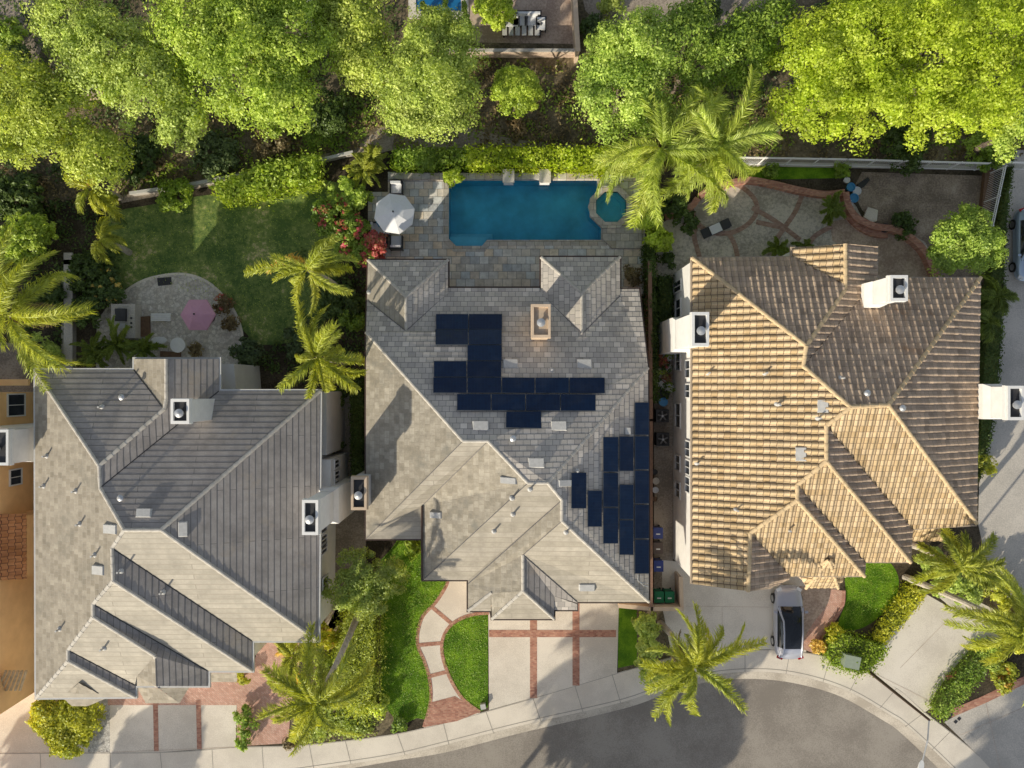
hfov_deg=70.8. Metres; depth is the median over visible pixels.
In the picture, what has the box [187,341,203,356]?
shrub
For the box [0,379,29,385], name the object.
pergola beam
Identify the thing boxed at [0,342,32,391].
neighbour path
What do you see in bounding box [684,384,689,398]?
window
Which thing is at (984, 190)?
bed edge
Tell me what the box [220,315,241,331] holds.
shrub
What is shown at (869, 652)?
hedge
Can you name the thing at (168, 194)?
shrub
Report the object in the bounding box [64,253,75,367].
side wall
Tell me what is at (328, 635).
shrub
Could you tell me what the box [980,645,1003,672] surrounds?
shrub
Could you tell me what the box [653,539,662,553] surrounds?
wheelie bin
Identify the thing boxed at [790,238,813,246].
cycad
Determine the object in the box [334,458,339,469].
window
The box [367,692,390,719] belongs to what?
shrub
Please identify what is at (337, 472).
window
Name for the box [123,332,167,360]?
cycad
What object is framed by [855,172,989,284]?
dry bed
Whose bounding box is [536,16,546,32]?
patio chair
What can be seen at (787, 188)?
planter wall
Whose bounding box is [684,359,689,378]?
window
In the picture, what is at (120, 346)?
cycad
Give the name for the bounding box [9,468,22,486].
window
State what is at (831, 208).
cycad
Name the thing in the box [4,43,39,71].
shrub
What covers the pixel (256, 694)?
courtyard
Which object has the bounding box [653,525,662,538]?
wheelie bin
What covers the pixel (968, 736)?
drain cover
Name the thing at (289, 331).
shrub
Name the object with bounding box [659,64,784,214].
palm tree
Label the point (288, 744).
shrub
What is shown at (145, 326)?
bench
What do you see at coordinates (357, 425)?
hedge
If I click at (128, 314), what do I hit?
outdoor kitchen
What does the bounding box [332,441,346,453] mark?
shrub
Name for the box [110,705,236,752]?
driveway
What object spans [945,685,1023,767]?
corner driveway
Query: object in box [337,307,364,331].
shrub
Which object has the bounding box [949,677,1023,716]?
corner brick edge
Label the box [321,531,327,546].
window
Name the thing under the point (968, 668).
hedge
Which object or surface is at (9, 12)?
corner patio
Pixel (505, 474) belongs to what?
house
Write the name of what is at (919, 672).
parking pad
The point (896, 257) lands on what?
garden terrace
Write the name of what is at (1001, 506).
neighbour driveway
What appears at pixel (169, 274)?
patio edging
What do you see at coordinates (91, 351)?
cycad
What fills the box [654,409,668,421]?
air conditioner
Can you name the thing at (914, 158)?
shrub
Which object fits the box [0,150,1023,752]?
yard ground
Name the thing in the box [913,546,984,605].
shrub
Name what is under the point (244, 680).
shrub
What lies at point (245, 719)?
shrub
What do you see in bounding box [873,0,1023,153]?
broadleaf tree
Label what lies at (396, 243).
patio chair
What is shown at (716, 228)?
sun lounger
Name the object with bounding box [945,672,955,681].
shrub
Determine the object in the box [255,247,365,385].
garden planting
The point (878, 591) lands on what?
lawn
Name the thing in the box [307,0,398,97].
broadleaf tree
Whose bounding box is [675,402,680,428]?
window
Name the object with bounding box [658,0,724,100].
broadleaf tree
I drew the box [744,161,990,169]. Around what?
retaining wall
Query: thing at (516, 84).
tree
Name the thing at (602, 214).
spa
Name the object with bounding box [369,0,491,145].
broadleaf tree
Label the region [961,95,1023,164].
broadleaf tree
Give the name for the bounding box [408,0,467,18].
swimming pool
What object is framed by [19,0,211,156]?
broadleaf tree
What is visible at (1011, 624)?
palm tree
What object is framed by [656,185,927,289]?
garden patio
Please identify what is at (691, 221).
shrub
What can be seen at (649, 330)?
boundary wall
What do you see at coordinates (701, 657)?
palm tree
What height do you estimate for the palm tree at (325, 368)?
9.319 m
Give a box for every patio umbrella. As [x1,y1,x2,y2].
[180,300,215,329]
[374,193,414,233]
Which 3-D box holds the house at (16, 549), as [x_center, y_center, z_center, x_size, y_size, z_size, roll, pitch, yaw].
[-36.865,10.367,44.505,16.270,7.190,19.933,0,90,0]
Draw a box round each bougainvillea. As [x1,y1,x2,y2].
[308,192,378,267]
[361,229,387,261]
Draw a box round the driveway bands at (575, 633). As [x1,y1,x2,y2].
[489,603,615,697]
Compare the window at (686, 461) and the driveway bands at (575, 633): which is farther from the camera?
the driveway bands at (575, 633)
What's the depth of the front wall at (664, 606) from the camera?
46.30 m
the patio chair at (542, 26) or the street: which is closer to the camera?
the patio chair at (542, 26)
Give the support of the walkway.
on the yard ground at (334, 172)
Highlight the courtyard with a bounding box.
[108,643,299,745]
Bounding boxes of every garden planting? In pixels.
[1,197,126,367]
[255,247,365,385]
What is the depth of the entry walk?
47.98 m
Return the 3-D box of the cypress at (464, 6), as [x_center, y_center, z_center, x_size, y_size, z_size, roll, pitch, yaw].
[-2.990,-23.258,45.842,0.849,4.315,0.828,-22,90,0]
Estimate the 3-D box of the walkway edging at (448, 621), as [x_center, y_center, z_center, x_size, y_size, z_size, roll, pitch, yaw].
[-3.975,17.804,47.976,4.894,0.008,10.186,0,90,0]
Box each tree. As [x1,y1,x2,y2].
[0,42,136,197]
[0,224,97,393]
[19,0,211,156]
[62,166,124,222]
[91,216,131,264]
[141,0,342,142]
[243,233,357,316]
[255,613,376,756]
[276,300,368,398]
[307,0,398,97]
[321,546,410,621]
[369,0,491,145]
[490,62,544,118]
[571,3,692,147]
[591,78,738,229]
[638,600,769,727]
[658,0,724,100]
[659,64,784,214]
[703,0,800,95]
[764,0,919,156]
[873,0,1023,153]
[902,566,1023,706]
[910,528,1006,594]
[926,201,1009,276]
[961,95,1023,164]
[976,274,1019,316]
[980,309,1000,343]
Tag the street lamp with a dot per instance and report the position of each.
(921, 762)
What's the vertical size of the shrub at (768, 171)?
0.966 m
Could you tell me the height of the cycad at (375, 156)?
1.934 m
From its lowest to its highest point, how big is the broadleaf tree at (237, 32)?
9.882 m
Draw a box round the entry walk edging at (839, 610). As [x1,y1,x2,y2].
[819,591,845,639]
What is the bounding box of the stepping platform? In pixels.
[160,351,180,356]
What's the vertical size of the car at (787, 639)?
1.593 m
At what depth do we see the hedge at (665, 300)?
47.15 m
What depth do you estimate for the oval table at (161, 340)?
47.50 m
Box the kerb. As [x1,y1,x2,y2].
[325,672,950,767]
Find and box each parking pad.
[870,594,1000,711]
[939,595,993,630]
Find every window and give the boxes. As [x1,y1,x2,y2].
[7,393,25,416]
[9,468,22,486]
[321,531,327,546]
[321,542,327,556]
[322,453,347,485]
[322,526,327,534]
[322,573,328,595]
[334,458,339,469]
[334,469,339,480]
[673,278,681,294]
[675,297,681,317]
[675,353,680,371]
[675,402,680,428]
[675,454,680,471]
[675,480,680,499]
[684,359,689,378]
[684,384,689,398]
[684,440,689,457]
[684,458,689,476]
[684,475,689,494]
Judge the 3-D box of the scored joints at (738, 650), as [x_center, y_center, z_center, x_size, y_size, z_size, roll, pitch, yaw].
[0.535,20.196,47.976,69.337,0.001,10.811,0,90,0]
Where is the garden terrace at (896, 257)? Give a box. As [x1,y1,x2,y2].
[831,219,927,276]
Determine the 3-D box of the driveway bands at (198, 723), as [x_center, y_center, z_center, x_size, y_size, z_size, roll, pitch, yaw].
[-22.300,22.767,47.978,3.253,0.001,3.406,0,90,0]
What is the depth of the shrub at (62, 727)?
46.59 m
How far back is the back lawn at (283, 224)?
47.99 m
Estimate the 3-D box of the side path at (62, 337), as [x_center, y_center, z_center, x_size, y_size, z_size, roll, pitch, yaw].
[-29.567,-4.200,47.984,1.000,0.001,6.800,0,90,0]
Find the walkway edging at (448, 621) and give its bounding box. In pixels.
[416,581,488,727]
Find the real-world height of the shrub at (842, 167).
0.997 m
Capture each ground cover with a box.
[0,58,1023,225]
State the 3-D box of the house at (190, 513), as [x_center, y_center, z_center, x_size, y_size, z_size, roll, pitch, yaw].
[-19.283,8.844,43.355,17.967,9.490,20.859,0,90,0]
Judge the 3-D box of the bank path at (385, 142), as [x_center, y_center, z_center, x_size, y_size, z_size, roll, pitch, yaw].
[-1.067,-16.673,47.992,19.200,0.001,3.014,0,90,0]
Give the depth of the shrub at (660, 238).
46.43 m
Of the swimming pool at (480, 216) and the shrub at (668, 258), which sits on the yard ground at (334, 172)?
the shrub at (668, 258)
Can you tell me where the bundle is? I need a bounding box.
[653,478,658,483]
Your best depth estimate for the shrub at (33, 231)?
45.84 m
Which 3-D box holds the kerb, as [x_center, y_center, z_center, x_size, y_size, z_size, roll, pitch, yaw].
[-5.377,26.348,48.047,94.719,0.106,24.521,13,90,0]
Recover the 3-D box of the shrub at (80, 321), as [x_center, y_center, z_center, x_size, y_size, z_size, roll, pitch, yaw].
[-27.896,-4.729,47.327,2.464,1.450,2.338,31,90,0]
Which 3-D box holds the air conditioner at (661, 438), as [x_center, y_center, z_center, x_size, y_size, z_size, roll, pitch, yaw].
[9.899,3.638,47.554,0.840,0.872,0.840,0,90,0]
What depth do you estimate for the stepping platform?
47.80 m
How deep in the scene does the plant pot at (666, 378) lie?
47.25 m
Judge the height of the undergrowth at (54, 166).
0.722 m
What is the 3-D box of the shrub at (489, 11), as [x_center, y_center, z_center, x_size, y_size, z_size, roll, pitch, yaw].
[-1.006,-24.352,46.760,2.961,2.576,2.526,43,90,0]
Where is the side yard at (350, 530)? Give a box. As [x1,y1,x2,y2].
[325,395,365,629]
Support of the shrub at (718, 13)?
on the yard ground at (334, 172)
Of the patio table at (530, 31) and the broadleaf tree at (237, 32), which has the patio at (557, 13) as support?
the patio table at (530, 31)
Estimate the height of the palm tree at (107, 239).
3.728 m
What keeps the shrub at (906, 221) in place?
on the yard ground at (334, 172)
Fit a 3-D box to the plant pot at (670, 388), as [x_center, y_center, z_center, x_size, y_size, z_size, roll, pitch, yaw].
[10.377,0.213,47.563,0.672,0.854,0.780,-23,90,0]
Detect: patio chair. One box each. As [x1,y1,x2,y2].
[389,179,403,194]
[389,235,403,250]
[505,13,519,27]
[512,10,527,28]
[525,10,541,26]
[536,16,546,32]
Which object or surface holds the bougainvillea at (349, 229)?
on the yard ground at (334, 172)
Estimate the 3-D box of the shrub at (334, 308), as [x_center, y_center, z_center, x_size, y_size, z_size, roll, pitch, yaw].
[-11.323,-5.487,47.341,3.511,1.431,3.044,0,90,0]
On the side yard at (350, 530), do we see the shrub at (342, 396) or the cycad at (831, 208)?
the shrub at (342, 396)
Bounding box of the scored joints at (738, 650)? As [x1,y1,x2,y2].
[84,606,1023,764]
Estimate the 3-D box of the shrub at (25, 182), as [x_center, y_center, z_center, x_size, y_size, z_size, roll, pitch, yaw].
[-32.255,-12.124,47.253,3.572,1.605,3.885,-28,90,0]
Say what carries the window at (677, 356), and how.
in the house at (890, 392)
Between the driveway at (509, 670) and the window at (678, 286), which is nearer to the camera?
the window at (678, 286)
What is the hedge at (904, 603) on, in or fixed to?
on the yard ground at (334, 172)
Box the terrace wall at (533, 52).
[441,48,574,57]
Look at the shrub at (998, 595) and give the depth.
46.86 m
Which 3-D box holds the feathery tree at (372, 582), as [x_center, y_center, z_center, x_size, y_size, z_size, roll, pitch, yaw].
[-9.032,12.224,45.731,4.789,4.761,4.758,34,90,0]
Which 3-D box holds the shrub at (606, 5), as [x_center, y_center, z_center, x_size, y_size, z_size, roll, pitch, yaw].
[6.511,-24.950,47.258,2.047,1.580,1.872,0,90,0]
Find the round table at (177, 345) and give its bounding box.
[170,337,185,352]
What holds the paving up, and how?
on the bank
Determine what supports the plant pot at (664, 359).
on the side passage
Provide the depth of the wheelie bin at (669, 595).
46.94 m
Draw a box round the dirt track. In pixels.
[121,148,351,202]
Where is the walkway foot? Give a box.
[426,696,477,726]
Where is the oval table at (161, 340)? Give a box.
[151,337,166,343]
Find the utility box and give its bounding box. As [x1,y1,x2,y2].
[840,652,860,669]
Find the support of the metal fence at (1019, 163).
on the yard ground at (334, 172)
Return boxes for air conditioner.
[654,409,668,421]
[654,432,668,445]
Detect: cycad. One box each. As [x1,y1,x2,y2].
[69,330,108,367]
[92,315,152,365]
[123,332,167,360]
[343,152,382,188]
[350,143,387,176]
[761,236,788,255]
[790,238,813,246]
[818,189,846,225]
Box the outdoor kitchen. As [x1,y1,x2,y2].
[111,304,141,338]
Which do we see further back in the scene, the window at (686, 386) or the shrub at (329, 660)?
the shrub at (329, 660)
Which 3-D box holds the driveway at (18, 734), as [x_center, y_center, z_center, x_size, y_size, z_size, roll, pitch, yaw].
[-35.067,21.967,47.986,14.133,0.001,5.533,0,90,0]
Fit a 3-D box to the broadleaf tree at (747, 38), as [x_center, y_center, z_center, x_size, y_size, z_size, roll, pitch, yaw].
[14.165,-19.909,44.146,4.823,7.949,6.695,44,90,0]
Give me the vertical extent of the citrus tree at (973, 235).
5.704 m
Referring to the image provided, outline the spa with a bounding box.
[589,186,631,228]
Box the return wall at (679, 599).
[675,571,683,610]
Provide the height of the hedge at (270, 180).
2.167 m
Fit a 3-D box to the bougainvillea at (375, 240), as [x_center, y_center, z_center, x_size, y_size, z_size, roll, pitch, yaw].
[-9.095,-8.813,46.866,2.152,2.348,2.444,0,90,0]
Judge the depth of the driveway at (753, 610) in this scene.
47.99 m
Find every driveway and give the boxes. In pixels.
[0,693,87,752]
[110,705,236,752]
[488,603,618,709]
[662,560,805,651]
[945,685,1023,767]
[978,150,1023,598]
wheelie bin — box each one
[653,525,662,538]
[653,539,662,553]
[653,557,662,571]
[653,588,663,602]
[662,588,673,602]
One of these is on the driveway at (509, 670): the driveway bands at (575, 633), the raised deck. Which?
the driveway bands at (575, 633)
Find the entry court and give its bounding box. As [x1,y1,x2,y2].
[799,586,836,638]
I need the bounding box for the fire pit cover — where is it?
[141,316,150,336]
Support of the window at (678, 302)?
in the house at (890, 392)
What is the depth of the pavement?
47.99 m
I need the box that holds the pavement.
[0,649,988,767]
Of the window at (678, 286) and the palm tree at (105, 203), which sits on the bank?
the palm tree at (105, 203)
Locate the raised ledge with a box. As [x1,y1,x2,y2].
[388,173,597,180]
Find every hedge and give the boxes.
[208,148,331,211]
[328,593,392,724]
[347,382,364,478]
[386,140,477,175]
[459,138,644,184]
[639,243,660,403]
[655,273,675,324]
[819,623,891,683]
[866,580,926,644]
[922,636,1000,723]
[978,149,1017,481]
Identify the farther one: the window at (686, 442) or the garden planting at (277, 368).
the garden planting at (277, 368)
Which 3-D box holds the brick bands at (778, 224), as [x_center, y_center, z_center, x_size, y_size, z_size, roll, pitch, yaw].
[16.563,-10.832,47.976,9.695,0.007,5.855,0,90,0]
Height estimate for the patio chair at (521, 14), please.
0.900 m
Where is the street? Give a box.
[356,679,936,767]
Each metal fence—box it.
[740,157,990,170]
[983,165,1006,225]
[993,161,1023,169]
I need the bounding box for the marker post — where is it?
[480,702,485,709]
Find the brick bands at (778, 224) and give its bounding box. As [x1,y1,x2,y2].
[689,179,832,259]
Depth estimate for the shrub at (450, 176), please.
46.77 m
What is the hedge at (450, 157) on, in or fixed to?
on the yard ground at (334, 172)
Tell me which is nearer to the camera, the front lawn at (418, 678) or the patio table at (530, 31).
the patio table at (530, 31)
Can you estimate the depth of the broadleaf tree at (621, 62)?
40.41 m
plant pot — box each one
[657,368,667,377]
[658,378,668,389]
[659,356,668,368]
[660,389,669,399]
[661,371,671,381]
[662,361,672,372]
[663,354,673,363]
[664,381,675,392]
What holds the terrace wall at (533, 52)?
on the yard ground at (334, 172)
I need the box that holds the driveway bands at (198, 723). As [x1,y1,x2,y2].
[153,700,201,750]
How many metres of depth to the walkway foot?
47.98 m
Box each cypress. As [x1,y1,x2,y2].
[419,0,427,26]
[442,0,452,15]
[460,0,472,31]
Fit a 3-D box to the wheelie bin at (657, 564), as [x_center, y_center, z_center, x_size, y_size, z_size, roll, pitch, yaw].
[9.563,11.848,47.467,0.620,1.066,0.785,0,90,0]
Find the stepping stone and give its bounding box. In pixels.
[863,207,877,221]
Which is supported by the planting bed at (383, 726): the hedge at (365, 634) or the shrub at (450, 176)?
the hedge at (365, 634)
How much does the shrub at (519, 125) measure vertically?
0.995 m
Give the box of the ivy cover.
[289,86,378,153]
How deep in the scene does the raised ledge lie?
47.60 m
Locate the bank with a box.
[0,0,1023,200]
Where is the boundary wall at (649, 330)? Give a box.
[644,261,652,606]
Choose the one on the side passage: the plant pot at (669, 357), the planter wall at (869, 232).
the plant pot at (669, 357)
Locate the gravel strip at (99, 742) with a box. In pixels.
[88,699,109,752]
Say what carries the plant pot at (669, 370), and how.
on the side passage
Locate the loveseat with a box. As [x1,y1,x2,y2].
[369,221,389,236]
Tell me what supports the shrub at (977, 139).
on the yard ground at (334, 172)
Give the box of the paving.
[583,0,778,31]
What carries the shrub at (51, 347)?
on the yard ground at (334, 172)
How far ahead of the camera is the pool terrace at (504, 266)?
47.99 m
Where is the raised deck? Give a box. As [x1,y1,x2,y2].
[602,196,641,248]
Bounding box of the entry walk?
[804,589,841,651]
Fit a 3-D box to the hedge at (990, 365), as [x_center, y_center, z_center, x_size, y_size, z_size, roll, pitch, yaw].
[31.702,-4.510,47.392,1.700,1.217,22.154,4,90,0]
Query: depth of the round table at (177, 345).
47.26 m
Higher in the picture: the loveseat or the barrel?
the loveseat
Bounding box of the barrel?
[659,398,667,405]
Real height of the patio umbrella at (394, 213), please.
2.820 m
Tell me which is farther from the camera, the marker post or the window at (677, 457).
the marker post
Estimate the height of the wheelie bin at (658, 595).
1.066 m
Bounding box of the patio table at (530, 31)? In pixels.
[502,25,540,37]
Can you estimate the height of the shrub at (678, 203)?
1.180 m
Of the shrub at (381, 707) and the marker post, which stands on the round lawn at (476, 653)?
the marker post
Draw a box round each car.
[771,585,807,659]
[1009,208,1023,280]
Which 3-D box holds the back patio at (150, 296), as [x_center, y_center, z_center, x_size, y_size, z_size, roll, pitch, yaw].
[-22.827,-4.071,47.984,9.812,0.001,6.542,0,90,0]
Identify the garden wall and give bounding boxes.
[129,150,352,195]
[570,0,579,62]
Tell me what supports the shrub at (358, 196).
on the yard ground at (334, 172)
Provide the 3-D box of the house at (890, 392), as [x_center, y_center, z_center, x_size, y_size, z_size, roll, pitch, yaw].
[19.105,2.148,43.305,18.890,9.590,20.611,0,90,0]
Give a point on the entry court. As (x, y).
(815, 601)
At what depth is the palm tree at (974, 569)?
42.28 m
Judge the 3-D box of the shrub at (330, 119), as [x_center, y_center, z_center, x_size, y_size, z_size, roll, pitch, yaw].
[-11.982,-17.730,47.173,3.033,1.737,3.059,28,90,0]
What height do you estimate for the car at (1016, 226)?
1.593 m
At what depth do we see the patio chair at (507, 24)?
47.52 m
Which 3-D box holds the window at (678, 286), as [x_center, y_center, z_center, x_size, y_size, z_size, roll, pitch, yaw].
[10.697,-6.316,46.600,0.085,2.160,0.813,0,90,0]
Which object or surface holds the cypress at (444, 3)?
on the patio at (557, 13)
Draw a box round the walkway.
[419,581,478,726]
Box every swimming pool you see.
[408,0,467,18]
[443,175,606,251]
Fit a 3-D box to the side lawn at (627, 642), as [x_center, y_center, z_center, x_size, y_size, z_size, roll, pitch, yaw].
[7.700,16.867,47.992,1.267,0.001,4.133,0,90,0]
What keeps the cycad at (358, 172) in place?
on the yard ground at (334, 172)
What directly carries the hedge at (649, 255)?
on the yard ground at (334, 172)
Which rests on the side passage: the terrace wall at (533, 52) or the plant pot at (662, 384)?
the plant pot at (662, 384)
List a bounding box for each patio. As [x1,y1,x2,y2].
[0,0,44,62]
[96,275,241,367]
[457,0,572,43]
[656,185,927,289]
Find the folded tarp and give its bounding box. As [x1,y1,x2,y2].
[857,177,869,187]
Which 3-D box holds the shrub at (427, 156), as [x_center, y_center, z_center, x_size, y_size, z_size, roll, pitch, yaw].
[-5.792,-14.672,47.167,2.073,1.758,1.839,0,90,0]
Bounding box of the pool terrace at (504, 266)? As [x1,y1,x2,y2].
[368,172,644,295]
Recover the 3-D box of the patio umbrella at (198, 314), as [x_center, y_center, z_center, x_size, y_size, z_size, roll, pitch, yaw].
[-20.096,-4.424,46.690,2.255,2.620,1.955,0,90,0]
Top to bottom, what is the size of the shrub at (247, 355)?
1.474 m
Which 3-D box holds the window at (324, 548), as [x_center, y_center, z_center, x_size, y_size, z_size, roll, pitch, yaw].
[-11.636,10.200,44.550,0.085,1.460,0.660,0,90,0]
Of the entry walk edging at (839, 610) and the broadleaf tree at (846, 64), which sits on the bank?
the broadleaf tree at (846, 64)
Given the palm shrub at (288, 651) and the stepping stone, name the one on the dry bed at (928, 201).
the stepping stone
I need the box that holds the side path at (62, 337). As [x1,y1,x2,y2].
[61,281,63,366]
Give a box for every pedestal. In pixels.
[503,169,513,184]
[539,169,550,184]
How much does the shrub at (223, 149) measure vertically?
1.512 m
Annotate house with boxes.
[0,392,33,713]
[33,357,354,705]
[351,256,649,619]
[657,244,1023,591]
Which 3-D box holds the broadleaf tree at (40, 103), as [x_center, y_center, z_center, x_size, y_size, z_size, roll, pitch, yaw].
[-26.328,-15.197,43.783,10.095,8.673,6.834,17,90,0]
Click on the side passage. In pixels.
(663, 503)
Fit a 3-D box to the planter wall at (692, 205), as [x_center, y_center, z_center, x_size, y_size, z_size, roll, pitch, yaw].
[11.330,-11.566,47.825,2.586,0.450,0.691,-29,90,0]
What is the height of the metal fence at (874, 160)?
1.730 m
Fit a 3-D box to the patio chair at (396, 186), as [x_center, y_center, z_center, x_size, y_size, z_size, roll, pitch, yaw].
[-7.636,-12.991,47.534,0.850,0.900,0.800,0,90,0]
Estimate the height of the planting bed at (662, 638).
0.001 m
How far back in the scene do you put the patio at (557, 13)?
47.99 m
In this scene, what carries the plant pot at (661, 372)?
on the side passage
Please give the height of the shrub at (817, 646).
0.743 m
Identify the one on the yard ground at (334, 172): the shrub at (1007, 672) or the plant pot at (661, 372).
the shrub at (1007, 672)
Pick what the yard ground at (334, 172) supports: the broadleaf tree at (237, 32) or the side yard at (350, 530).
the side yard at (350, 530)
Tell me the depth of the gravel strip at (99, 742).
47.99 m
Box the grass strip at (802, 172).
[747,167,844,178]
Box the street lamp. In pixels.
[869,668,930,767]
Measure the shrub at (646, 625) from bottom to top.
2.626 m
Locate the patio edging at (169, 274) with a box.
[99,273,242,336]
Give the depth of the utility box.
46.78 m
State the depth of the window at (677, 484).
46.35 m
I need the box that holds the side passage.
[654,262,672,589]
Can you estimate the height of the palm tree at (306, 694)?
10.031 m
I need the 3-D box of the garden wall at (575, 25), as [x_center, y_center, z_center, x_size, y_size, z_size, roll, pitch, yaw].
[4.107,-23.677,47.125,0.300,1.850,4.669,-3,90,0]
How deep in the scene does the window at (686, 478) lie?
43.95 m
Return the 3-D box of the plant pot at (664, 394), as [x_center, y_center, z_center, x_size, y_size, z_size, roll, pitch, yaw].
[10.037,0.724,47.548,0.655,0.883,0.775,20,90,0]
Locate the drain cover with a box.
[964,733,972,740]
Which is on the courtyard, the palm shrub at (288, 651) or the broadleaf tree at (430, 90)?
the palm shrub at (288, 651)
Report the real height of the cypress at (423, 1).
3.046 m
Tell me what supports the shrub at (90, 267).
on the yard ground at (334, 172)
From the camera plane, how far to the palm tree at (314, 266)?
40.40 m
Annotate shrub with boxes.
[0,15,29,50]
[0,169,44,223]
[0,211,58,267]
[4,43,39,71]
[16,331,64,372]
[24,699,106,759]
[30,285,66,308]
[65,249,112,294]
[68,292,104,329]
[85,266,126,307]
[118,131,159,186]
[155,176,194,212]
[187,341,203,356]
[189,130,240,181]
[212,293,235,315]
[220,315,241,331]
[228,336,266,366]
[232,704,260,752]
[237,673,250,685]
[256,131,292,161]
[273,643,319,681]
[281,318,321,362]
[282,737,296,750]
[308,87,354,137]
[312,621,342,650]
[312,653,351,684]
[317,277,365,319]
[327,175,374,213]
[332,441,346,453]
[333,386,347,410]
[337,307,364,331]
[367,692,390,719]
[390,715,407,733]
[404,540,420,561]
[409,146,438,174]
[442,166,464,187]
[471,0,516,31]
[506,117,527,143]
[579,12,602,43]
[596,0,625,18]
[623,264,642,286]
[630,611,665,686]
[637,194,673,252]
[656,251,676,269]
[660,191,687,219]
[672,208,700,235]
[685,0,723,26]
[762,162,779,179]
[808,639,826,654]
[824,622,845,646]
[833,160,851,178]
[879,120,931,177]
[890,209,919,240]
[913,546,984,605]
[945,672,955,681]
[961,127,1011,172]
[978,454,998,476]
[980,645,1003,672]
[983,571,1023,654]
[989,661,1019,695]
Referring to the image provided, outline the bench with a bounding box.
[151,313,171,320]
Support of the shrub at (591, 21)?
on the yard ground at (334, 172)
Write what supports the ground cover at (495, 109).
on the bank
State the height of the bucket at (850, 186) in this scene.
0.360 m
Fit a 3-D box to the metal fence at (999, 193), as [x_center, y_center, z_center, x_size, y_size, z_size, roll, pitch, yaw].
[31.213,-12.037,47.035,0.086,2.030,4.019,12,90,0]
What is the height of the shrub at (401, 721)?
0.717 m
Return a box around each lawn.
[108,180,344,344]
[381,540,445,722]
[443,615,487,711]
[618,608,636,667]
[838,563,898,629]
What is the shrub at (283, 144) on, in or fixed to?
on the bank
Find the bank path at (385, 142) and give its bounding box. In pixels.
[353,111,613,153]
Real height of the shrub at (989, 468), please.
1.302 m
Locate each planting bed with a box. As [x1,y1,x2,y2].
[290,593,393,742]
[618,610,671,671]
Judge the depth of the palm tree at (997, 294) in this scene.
45.72 m
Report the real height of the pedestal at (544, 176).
0.900 m
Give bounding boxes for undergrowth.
[0,0,404,183]
[595,0,1023,139]
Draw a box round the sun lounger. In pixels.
[700,218,731,238]
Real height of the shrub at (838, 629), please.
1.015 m
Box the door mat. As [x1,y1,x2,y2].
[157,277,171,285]
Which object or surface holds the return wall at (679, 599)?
on the yard ground at (334, 172)
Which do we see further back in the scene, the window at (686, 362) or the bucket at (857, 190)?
the bucket at (857, 190)
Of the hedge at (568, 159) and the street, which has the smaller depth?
the hedge at (568, 159)
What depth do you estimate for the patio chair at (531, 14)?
47.40 m
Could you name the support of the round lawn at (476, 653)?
on the yard ground at (334, 172)
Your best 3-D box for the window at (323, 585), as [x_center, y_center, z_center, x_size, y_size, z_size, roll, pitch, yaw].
[-11.636,12.500,44.900,0.085,1.360,1.060,0,90,0]
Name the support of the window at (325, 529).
in the house at (190, 513)
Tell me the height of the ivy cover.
0.505 m
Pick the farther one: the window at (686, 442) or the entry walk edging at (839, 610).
the entry walk edging at (839, 610)
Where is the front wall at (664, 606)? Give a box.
[617,600,681,610]
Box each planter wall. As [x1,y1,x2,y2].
[664,196,699,219]
[697,177,844,199]
[840,192,939,276]
[846,216,887,237]
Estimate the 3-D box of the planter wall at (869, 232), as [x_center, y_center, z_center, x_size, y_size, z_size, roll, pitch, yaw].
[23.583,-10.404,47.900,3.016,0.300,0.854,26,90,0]
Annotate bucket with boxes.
[843,177,849,182]
[846,183,855,190]
[850,193,858,202]
[852,187,861,194]
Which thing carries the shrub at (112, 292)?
on the yard ground at (334, 172)
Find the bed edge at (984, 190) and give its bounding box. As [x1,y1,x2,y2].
[979,170,993,222]
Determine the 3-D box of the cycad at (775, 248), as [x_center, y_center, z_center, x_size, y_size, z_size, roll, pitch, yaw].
[17.254,-8.789,47.247,1.973,1.797,1.780,0,90,0]

